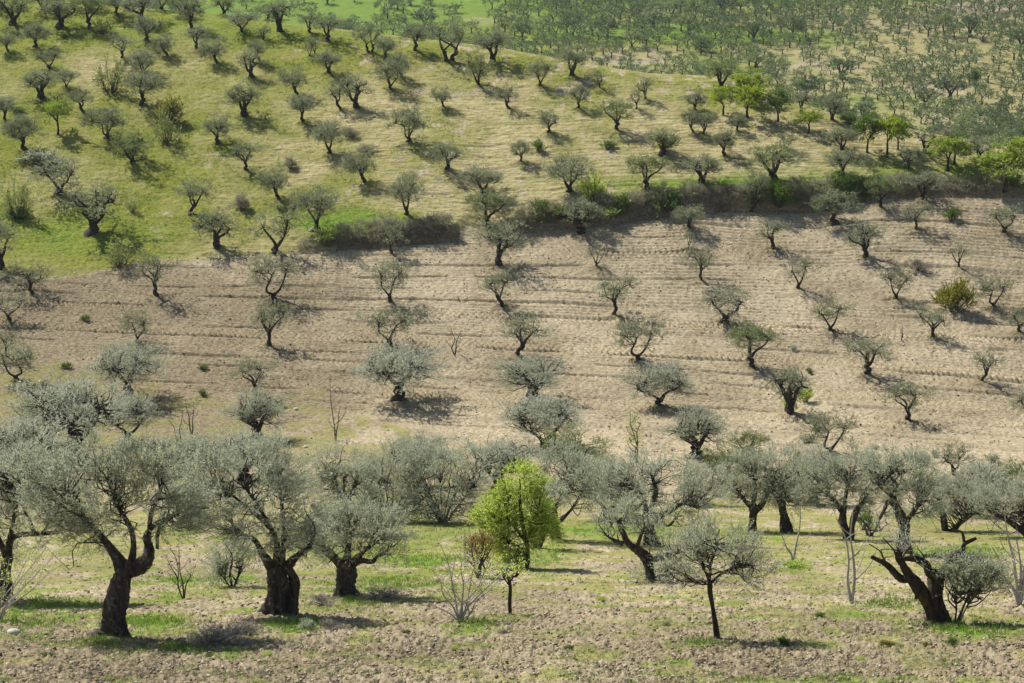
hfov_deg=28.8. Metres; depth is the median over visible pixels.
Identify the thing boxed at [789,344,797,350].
bush
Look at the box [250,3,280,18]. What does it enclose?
olive tree
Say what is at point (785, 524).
olive tree
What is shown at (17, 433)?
olive tree
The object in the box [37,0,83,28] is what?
olive tree
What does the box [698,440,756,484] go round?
olive tree
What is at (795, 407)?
bush
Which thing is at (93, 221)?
olive tree
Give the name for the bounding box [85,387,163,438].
olive tree
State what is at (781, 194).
bush
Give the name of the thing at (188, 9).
olive tree
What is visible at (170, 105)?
bush
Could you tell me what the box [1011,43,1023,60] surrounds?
olive tree
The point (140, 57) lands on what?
olive tree
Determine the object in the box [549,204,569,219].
bush
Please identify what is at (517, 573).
sapling
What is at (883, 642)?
bush
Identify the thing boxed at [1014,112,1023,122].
olive tree
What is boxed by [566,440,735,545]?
olive tree
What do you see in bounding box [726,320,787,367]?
olive tree
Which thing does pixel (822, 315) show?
olive tree
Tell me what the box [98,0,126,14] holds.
olive tree
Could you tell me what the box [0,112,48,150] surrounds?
olive tree
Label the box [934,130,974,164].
broadleaf tree
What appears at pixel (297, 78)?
olive tree
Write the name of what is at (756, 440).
olive tree
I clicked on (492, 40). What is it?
olive tree
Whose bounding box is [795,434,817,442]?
bush
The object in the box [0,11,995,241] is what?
slope grass
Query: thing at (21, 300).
olive tree
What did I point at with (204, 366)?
bush
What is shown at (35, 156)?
bush
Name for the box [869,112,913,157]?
broadleaf tree
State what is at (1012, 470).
olive tree
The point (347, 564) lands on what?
olive tree
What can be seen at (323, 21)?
olive tree
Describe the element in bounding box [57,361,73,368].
bush
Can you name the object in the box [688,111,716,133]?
olive tree
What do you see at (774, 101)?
broadleaf tree
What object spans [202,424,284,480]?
olive tree
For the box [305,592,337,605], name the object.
bush
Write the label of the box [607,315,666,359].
olive tree
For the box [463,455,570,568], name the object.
broadleaf tree
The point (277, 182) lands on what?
olive tree
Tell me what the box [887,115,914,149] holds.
broadleaf tree
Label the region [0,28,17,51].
olive tree
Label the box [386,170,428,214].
olive tree
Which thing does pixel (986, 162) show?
broadleaf tree
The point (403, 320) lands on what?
olive tree
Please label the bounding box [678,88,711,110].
olive tree
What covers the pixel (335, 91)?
olive tree
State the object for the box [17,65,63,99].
olive tree
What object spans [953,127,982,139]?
olive tree
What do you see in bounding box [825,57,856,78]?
olive tree
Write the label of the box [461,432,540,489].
olive tree
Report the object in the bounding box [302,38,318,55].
olive tree
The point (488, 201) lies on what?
olive tree
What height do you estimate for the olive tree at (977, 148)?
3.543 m
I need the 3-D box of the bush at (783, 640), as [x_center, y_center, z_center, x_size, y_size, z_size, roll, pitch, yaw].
[8.636,9.498,62.922,0.683,0.326,0.628,5,13,23]
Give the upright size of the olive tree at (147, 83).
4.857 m
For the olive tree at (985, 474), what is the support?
on the ground at (80, 266)
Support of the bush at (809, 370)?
on the ground at (80, 266)
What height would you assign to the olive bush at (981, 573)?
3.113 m
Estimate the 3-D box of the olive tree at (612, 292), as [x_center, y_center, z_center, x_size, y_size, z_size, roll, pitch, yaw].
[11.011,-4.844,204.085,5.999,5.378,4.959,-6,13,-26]
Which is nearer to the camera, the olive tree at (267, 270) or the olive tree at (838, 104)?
the olive tree at (267, 270)
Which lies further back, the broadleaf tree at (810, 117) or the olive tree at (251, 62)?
the olive tree at (251, 62)
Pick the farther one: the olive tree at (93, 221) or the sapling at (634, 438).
the olive tree at (93, 221)
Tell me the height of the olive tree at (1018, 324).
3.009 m
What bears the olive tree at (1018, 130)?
on the ground at (80, 266)
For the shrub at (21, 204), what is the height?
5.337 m
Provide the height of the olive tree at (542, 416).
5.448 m
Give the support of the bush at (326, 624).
on the ground at (80, 266)
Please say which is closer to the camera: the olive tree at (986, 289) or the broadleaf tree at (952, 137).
the olive tree at (986, 289)
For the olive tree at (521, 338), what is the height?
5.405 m
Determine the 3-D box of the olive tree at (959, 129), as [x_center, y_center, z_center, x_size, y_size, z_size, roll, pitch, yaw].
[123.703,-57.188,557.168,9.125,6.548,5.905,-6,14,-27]
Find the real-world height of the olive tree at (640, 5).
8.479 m
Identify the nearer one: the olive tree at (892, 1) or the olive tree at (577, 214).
the olive tree at (577, 214)
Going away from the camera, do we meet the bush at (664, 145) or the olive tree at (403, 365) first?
the olive tree at (403, 365)
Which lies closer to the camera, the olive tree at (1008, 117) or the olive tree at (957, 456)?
the olive tree at (957, 456)
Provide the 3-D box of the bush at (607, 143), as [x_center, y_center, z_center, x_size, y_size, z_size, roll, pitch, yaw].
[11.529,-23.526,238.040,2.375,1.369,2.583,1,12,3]
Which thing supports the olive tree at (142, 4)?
on the ground at (80, 266)
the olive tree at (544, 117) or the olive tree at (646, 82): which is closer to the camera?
the olive tree at (544, 117)
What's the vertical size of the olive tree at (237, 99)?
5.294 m
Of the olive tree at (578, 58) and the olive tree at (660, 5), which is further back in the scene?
the olive tree at (660, 5)
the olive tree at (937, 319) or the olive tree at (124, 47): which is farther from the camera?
the olive tree at (124, 47)
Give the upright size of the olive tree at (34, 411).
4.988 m
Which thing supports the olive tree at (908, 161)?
on the ground at (80, 266)
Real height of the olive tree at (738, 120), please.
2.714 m
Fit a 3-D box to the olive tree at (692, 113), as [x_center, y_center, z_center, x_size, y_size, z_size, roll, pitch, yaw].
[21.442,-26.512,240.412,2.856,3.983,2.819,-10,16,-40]
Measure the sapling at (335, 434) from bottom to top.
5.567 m
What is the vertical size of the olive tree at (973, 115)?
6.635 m
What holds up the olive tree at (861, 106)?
on the ground at (80, 266)
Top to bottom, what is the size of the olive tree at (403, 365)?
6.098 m
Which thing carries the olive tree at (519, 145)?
on the ground at (80, 266)
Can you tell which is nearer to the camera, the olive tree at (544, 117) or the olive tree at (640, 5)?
the olive tree at (544, 117)
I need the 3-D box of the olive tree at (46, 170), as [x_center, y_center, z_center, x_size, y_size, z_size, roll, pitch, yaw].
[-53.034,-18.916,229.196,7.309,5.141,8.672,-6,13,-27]
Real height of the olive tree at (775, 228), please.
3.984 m
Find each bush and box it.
[1,205,33,223]
[8,106,25,113]
[12,146,66,165]
[41,651,55,657]
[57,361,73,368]
[79,314,91,321]
[88,15,115,33]
[126,199,138,212]
[149,88,188,122]
[175,617,267,648]
[192,532,260,586]
[196,387,210,395]
[198,364,208,369]
[223,619,263,635]
[228,189,249,211]
[260,649,273,655]
[283,154,298,168]
[295,618,316,629]
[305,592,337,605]
[311,226,341,243]
[318,616,342,631]
[336,127,363,137]
[351,144,379,151]
[355,583,423,601]
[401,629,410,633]
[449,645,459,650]
[530,138,548,151]
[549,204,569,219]
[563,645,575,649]
[575,172,609,203]
[595,204,620,219]
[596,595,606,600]
[600,140,617,148]
[642,189,684,218]
[654,134,676,150]
[691,37,717,51]
[761,177,803,207]
[775,635,793,645]
[780,556,813,569]
[781,395,798,409]
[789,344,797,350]
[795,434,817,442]
[799,385,814,401]
[805,367,814,373]
[815,611,825,617]
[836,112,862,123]
[854,655,866,660]
[857,507,879,530]
[877,640,897,645]
[906,257,933,271]
[919,641,930,645]
[926,543,1023,622]
[930,270,981,311]
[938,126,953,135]
[940,207,961,221]
[942,636,958,644]
[967,67,981,84]
[985,452,1002,462]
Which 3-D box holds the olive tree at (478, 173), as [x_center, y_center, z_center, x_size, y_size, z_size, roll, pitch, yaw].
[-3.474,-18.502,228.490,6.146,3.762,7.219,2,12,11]
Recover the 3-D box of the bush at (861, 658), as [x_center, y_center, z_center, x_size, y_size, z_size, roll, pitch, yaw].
[10.419,9.492,59.506,0.437,0.214,0.404,-5,13,-21]
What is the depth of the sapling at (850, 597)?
74.91 m
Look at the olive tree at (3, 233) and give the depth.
214.02 m
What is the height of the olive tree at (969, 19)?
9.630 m
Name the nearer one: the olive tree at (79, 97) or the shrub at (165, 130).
the shrub at (165, 130)
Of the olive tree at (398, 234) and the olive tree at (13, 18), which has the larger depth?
the olive tree at (13, 18)
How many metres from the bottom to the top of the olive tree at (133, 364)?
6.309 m
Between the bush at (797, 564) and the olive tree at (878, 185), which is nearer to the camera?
the bush at (797, 564)
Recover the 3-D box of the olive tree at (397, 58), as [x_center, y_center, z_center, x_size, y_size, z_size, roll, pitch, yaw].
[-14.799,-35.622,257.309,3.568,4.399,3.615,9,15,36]
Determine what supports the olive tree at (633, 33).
on the ground at (80, 266)
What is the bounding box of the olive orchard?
[53,0,1023,140]
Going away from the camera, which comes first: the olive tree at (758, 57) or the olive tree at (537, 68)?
the olive tree at (537, 68)
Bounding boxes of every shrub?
[0,176,36,218]
[0,537,63,619]
[91,54,129,93]
[103,239,137,268]
[151,106,181,145]
[166,543,195,598]
[422,543,515,621]
[459,527,503,578]
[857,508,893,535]
[887,512,921,553]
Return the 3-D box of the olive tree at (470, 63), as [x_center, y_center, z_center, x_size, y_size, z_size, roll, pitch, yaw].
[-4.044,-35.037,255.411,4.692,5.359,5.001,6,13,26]
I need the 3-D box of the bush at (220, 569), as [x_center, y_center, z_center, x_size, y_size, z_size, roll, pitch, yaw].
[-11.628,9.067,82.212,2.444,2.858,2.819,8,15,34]
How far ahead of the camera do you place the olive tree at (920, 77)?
667.26 m
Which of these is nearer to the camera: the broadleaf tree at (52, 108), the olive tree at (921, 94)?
the broadleaf tree at (52, 108)
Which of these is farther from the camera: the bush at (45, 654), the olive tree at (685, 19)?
the olive tree at (685, 19)
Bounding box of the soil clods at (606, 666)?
[0,526,1023,682]
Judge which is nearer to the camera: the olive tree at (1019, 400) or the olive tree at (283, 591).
the olive tree at (283, 591)
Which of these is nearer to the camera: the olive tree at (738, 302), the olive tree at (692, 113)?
the olive tree at (738, 302)
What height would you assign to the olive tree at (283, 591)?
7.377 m
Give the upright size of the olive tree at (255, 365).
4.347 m
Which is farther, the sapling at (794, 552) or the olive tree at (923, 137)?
the olive tree at (923, 137)
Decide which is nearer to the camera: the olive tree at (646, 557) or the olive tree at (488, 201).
the olive tree at (646, 557)
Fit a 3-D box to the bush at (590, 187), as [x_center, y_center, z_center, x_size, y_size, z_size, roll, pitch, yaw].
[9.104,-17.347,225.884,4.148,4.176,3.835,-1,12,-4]
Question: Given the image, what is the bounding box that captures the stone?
[7,628,20,634]
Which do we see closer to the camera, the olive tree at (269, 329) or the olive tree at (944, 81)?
the olive tree at (269, 329)
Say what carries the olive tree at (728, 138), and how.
on the ground at (80, 266)
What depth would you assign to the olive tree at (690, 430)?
160.85 m
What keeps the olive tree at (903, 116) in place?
on the ground at (80, 266)
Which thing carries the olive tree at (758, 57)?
on the ground at (80, 266)
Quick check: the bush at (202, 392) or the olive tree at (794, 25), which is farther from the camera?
the olive tree at (794, 25)
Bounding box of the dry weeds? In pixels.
[0,493,1023,682]
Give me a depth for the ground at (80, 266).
206.03 m
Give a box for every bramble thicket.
[295,210,456,250]
[510,169,1023,229]
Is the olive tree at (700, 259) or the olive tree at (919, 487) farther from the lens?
the olive tree at (700, 259)
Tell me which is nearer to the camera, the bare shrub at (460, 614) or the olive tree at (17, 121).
the bare shrub at (460, 614)
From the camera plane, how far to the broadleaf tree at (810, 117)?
240.59 m
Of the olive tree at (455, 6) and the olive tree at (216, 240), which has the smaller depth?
the olive tree at (216, 240)
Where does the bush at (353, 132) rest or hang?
on the ground at (80, 266)
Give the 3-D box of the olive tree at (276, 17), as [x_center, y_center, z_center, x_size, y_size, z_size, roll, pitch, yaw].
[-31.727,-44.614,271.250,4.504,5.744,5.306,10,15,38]
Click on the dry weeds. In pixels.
(380, 649)
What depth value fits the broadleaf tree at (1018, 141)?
228.87 m
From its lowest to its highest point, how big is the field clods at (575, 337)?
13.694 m
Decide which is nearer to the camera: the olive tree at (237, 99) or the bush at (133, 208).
the bush at (133, 208)
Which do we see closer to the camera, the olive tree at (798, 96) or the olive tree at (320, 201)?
the olive tree at (320, 201)
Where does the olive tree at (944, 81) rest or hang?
on the ground at (80, 266)
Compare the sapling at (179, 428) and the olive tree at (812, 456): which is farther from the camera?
the sapling at (179, 428)
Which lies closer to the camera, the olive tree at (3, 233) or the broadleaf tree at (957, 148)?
the olive tree at (3, 233)
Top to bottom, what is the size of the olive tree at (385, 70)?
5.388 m
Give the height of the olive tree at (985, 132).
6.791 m
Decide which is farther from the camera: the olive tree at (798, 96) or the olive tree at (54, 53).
the olive tree at (54, 53)
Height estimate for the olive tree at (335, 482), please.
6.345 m
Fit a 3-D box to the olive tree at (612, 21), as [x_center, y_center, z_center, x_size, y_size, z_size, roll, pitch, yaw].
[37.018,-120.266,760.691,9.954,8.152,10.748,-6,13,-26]
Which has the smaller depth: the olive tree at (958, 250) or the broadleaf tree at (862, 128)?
the olive tree at (958, 250)
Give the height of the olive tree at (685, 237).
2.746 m
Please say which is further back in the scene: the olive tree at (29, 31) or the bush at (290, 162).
the olive tree at (29, 31)
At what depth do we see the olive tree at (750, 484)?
112.00 m
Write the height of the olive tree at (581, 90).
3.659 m
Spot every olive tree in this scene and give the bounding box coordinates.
[0,0,45,25]
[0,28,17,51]
[0,94,21,120]
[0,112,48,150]
[0,213,34,269]
[0,258,52,293]
[0,287,37,320]
[0,328,17,355]
[0,338,44,378]
[0,408,77,475]
[0,419,101,600]
[0,419,231,637]
[1,368,134,457]
[13,392,81,443]
[15,22,55,46]
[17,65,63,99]
[21,155,82,196]
[27,45,68,68]
[28,0,57,9]
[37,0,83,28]
[46,179,136,236]
[54,67,81,86]
[63,85,94,112]
[69,0,110,28]
[77,103,135,138]
[79,336,179,397]
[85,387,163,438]
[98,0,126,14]
[106,31,143,57]
[109,124,162,163]
[111,307,157,339]
[116,0,162,20]
[121,69,168,105]
[123,13,164,39]
[123,43,161,73]
[133,248,184,296]
[145,424,243,482]
[149,34,176,54]
[151,0,170,8]
[153,424,340,615]
[163,0,187,13]
[174,176,221,215]
[175,0,211,28]
[180,23,208,48]
[184,206,249,249]
[192,112,243,144]
[197,34,229,63]
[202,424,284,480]
[210,0,235,13]
[214,384,294,435]
[215,79,264,116]
[222,7,263,31]
[223,138,266,170]
[224,356,284,392]
[235,46,271,77]
[239,249,300,299]
[241,201,316,253]
[242,298,294,346]
[246,39,267,59]
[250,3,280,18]
[253,25,271,39]
[253,163,291,199]
[259,0,299,31]
[276,62,312,95]
[283,92,318,120]
[285,179,341,231]
[291,486,426,595]
[293,432,389,528]
[295,9,322,32]
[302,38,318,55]
[305,37,322,53]
[306,11,344,41]
[309,117,350,153]
[313,48,344,72]
[320,75,351,109]
[326,21,351,29]
[339,147,380,182]
[341,70,380,108]
[344,433,442,522]
[346,339,462,401]
[350,21,387,52]
[356,303,423,344]
[363,253,415,302]
[370,220,411,253]
[371,36,401,58]
[371,429,482,487]
[372,54,409,89]
[381,104,434,141]
[385,48,412,75]
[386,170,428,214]
[391,435,501,524]
[394,21,430,50]
[409,8,438,28]
[416,20,473,61]
[420,139,470,169]
[429,84,452,106]
[448,2,462,9]
[455,163,505,194]
[460,188,520,228]
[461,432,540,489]
[463,49,498,84]
[466,218,531,265]
[471,26,515,64]
[477,265,520,306]
[486,351,569,401]
[488,388,592,445]
[492,81,522,108]
[493,308,559,354]
[506,138,533,161]
[510,18,536,40]
[521,432,613,539]
[523,55,560,85]
[523,475,574,548]
[529,109,564,132]
[538,419,617,469]
[541,151,597,192]
[551,195,607,234]
[553,44,588,76]
[555,450,651,516]
[556,13,584,34]
[563,83,592,107]
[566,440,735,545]
[580,243,608,265]
[582,490,724,580]
[588,68,607,86]
[591,97,635,129]
[593,268,653,314]
[595,17,620,35]
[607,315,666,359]
[612,356,702,405]
[620,26,643,45]
[623,151,679,189]
[626,0,650,12]
[627,88,647,108]
[633,74,658,98]
[638,6,669,27]
[641,126,683,157]
[644,0,665,18]
[648,401,735,454]
[649,507,787,637]
[664,0,682,16]
[671,203,708,227]
[671,459,728,499]
[673,12,705,35]
[674,243,718,280]
[676,152,727,185]
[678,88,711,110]
[680,106,701,131]
[681,230,694,247]
[684,0,706,18]
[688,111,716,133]
[692,284,758,324]
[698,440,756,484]
[701,59,743,87]
[704,125,745,155]
[708,0,739,14]
[710,443,791,530]
[723,429,770,461]
[725,112,754,130]
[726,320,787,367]
[734,169,771,211]
[739,22,767,41]
[740,49,768,68]
[741,136,808,181]
[743,436,824,532]
[754,214,793,249]
[754,364,816,414]
[770,440,846,502]
[773,130,799,147]
[775,16,806,38]
[778,436,889,539]
[784,253,818,288]
[788,78,806,91]
[790,74,828,101]
[790,89,814,111]
[794,407,862,451]
[804,188,867,225]
[806,295,857,330]
[815,92,844,120]
[818,89,850,102]
[819,148,870,175]
[821,125,859,149]
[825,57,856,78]
[832,102,858,114]
[833,214,897,257]
[839,330,898,374]
[848,437,951,553]
[850,101,878,115]
[859,111,879,118]
[863,173,903,207]
[869,517,976,622]
[871,263,916,299]
[877,379,943,421]
[885,0,906,13]
[886,144,928,169]
[895,112,914,123]
[901,199,938,228]
[904,170,946,199]
[909,126,942,152]
[909,304,956,337]
[910,464,994,531]
[913,70,937,87]
[913,87,940,107]
[920,127,945,134]
[925,124,944,131]
[926,436,978,476]
[930,10,958,35]
[930,74,969,97]
[944,126,963,136]
[946,241,976,266]
[947,456,1017,513]
[950,112,976,132]
[950,468,1023,535]
[953,117,972,131]
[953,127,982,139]
[955,109,978,129]
[957,14,982,37]
[961,102,989,123]
[964,120,999,137]
[964,135,1003,159]
[965,344,1009,380]
[967,272,1015,306]
[973,454,1023,492]
[974,127,995,139]
[983,102,1013,121]
[983,108,1012,128]
[983,134,1006,146]
[985,204,1023,232]
[990,128,1015,145]
[994,305,1023,332]
[997,112,1022,127]
[998,91,1017,110]
[1001,134,1020,143]
[1002,384,1023,419]
[1003,27,1023,46]
[1007,125,1023,138]
[1009,122,1023,133]
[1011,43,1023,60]
[1012,103,1023,114]
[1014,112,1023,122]
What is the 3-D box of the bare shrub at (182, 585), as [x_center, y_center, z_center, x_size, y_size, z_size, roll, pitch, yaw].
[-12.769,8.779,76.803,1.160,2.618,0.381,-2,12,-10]
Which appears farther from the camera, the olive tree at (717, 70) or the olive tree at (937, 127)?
the olive tree at (937, 127)
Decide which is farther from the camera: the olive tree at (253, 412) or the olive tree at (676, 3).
the olive tree at (676, 3)
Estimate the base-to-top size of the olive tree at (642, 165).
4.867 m
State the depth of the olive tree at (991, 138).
524.10 m
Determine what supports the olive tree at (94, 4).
on the ground at (80, 266)
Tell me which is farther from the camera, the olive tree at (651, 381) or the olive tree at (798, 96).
the olive tree at (798, 96)
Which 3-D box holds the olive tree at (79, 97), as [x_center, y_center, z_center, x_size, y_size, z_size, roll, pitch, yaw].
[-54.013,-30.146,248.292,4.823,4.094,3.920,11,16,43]
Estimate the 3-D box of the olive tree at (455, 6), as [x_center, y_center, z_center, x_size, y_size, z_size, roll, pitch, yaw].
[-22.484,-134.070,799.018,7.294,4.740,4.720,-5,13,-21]
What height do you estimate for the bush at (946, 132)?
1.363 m
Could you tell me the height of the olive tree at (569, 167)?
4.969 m
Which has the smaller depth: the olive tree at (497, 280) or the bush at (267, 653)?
the bush at (267, 653)
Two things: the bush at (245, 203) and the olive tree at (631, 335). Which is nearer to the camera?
the olive tree at (631, 335)
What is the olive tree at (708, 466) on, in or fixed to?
on the ground at (80, 266)
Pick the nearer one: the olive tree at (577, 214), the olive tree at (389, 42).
the olive tree at (577, 214)
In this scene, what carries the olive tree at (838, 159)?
on the ground at (80, 266)
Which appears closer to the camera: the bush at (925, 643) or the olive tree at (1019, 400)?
the bush at (925, 643)
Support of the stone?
on the ground at (80, 266)
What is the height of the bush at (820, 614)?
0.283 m
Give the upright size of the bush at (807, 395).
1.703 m
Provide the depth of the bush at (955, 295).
204.69 m
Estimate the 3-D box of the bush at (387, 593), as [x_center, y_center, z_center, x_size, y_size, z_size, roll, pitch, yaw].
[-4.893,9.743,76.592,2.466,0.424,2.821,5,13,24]
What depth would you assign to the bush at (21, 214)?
224.75 m
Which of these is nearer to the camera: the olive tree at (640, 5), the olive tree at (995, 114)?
the olive tree at (995, 114)
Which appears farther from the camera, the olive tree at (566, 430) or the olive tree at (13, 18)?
the olive tree at (13, 18)
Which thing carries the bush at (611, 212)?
on the ground at (80, 266)
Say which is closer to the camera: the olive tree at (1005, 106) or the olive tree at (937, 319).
the olive tree at (937, 319)
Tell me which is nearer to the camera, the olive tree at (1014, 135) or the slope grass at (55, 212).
the slope grass at (55, 212)
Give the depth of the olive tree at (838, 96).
639.68 m
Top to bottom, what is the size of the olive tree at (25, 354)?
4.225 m
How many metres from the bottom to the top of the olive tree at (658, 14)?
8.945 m
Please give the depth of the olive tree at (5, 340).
194.01 m
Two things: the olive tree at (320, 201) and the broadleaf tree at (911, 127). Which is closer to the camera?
the olive tree at (320, 201)
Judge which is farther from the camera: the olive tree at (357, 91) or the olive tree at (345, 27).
the olive tree at (345, 27)
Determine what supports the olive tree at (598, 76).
on the ground at (80, 266)
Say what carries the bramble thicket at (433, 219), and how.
on the ground at (80, 266)
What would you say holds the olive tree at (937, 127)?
on the ground at (80, 266)
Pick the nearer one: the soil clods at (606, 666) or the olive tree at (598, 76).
the soil clods at (606, 666)
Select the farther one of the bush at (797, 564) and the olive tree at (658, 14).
the olive tree at (658, 14)
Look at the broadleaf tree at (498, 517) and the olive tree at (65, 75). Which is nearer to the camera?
the broadleaf tree at (498, 517)
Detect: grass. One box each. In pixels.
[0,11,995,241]
[0,480,1023,682]
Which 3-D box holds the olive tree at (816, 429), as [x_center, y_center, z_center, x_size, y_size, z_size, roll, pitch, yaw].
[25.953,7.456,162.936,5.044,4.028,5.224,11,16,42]
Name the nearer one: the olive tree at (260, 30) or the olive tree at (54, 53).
the olive tree at (54, 53)
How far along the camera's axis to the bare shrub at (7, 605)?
68.55 m
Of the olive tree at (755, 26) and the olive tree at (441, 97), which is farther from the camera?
the olive tree at (755, 26)
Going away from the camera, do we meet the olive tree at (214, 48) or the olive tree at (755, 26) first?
the olive tree at (214, 48)
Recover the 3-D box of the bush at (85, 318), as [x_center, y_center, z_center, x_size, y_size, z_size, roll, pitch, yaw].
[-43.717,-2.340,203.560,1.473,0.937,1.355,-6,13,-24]
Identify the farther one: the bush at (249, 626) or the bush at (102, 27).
the bush at (102, 27)
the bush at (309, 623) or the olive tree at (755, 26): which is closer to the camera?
the bush at (309, 623)
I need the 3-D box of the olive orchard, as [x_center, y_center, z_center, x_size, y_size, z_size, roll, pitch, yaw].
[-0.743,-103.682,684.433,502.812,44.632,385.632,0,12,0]
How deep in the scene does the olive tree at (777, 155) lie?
228.95 m
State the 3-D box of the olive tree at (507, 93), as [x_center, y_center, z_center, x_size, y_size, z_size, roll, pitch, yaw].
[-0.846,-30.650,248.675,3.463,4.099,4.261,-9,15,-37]
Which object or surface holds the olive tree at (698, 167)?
on the ground at (80, 266)
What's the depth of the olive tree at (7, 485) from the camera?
75.38 m
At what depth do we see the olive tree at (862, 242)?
216.01 m
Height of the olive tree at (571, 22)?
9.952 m
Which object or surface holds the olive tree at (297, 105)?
on the ground at (80, 266)
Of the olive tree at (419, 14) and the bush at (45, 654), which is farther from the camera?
the olive tree at (419, 14)
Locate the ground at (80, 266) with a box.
[0,0,1023,682]
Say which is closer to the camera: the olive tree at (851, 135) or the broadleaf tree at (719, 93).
the olive tree at (851, 135)
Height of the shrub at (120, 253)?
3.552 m
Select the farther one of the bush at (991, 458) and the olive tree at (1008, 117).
the olive tree at (1008, 117)
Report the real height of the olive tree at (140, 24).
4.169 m
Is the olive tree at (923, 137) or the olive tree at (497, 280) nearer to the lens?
the olive tree at (497, 280)
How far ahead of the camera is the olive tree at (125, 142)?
236.37 m
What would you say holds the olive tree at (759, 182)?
on the ground at (80, 266)
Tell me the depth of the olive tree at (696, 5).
787.34 m
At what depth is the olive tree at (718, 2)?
798.76 m
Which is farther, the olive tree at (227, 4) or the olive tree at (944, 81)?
the olive tree at (944, 81)
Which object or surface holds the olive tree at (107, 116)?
on the ground at (80, 266)
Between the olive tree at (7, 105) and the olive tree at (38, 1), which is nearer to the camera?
the olive tree at (7, 105)
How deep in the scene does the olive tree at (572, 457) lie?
106.39 m
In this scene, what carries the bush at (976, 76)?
on the ground at (80, 266)
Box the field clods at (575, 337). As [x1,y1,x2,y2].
[3,195,1023,503]
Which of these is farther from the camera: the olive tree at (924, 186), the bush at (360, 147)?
the bush at (360, 147)
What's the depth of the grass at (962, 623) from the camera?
69.22 m
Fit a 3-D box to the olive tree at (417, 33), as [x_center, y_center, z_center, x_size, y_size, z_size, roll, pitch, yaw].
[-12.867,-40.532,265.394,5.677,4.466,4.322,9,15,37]
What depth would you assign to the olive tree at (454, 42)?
262.23 m
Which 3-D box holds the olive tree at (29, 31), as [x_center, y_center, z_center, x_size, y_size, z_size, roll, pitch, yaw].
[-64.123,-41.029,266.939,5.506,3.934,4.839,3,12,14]
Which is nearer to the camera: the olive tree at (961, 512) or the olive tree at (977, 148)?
the olive tree at (961, 512)
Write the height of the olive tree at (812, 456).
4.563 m
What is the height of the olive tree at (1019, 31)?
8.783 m
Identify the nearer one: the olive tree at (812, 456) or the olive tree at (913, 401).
the olive tree at (812, 456)
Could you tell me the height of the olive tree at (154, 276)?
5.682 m
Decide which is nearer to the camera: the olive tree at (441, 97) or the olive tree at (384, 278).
the olive tree at (384, 278)
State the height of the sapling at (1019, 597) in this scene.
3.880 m
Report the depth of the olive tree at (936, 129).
554.98 m
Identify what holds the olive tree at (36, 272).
on the ground at (80, 266)
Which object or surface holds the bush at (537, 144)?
on the ground at (80, 266)
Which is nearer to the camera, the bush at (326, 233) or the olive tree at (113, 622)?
the olive tree at (113, 622)
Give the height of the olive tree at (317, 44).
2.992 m
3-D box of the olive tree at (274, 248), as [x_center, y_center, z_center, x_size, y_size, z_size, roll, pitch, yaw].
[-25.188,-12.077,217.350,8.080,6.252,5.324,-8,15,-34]
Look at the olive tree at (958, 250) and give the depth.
214.15 m
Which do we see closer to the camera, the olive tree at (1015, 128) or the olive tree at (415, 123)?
the olive tree at (415, 123)
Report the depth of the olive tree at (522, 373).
182.10 m
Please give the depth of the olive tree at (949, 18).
761.00 m
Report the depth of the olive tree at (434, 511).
116.39 m
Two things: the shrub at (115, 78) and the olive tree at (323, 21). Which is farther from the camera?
the olive tree at (323, 21)
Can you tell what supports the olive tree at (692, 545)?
on the grass at (962, 623)
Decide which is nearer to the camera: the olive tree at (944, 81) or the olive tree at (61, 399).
the olive tree at (61, 399)
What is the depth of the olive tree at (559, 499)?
102.53 m
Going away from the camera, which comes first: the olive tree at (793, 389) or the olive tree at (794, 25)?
the olive tree at (793, 389)
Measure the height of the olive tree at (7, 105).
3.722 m
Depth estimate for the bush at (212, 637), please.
62.89 m
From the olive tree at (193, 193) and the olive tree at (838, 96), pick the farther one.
the olive tree at (838, 96)
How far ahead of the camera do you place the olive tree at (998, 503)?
108.86 m
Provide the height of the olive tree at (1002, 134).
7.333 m
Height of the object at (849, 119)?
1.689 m
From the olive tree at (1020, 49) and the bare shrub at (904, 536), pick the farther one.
the olive tree at (1020, 49)
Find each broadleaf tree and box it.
[39,97,72,134]
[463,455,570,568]
[710,82,737,114]
[723,65,772,100]
[732,82,765,118]
[761,86,795,121]
[790,105,826,132]
[848,110,884,152]
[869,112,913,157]
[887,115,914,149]
[924,133,976,171]
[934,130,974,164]
[968,136,1023,192]
[997,136,1023,168]
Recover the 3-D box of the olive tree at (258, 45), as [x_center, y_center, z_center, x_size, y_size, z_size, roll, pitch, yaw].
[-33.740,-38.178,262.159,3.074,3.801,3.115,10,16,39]
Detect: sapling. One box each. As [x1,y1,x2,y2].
[169,412,184,447]
[179,400,197,434]
[328,379,346,439]
[446,324,460,354]
[476,550,532,613]
[624,413,642,459]
[780,505,812,559]
[833,509,877,601]
[991,509,1023,605]
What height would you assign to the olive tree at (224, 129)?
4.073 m
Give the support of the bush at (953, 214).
on the ground at (80, 266)
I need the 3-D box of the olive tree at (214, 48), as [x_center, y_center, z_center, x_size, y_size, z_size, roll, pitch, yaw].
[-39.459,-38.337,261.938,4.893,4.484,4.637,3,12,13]
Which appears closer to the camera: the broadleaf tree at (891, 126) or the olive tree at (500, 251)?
the olive tree at (500, 251)
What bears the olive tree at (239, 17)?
on the ground at (80, 266)
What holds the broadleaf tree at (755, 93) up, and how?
on the ground at (80, 266)

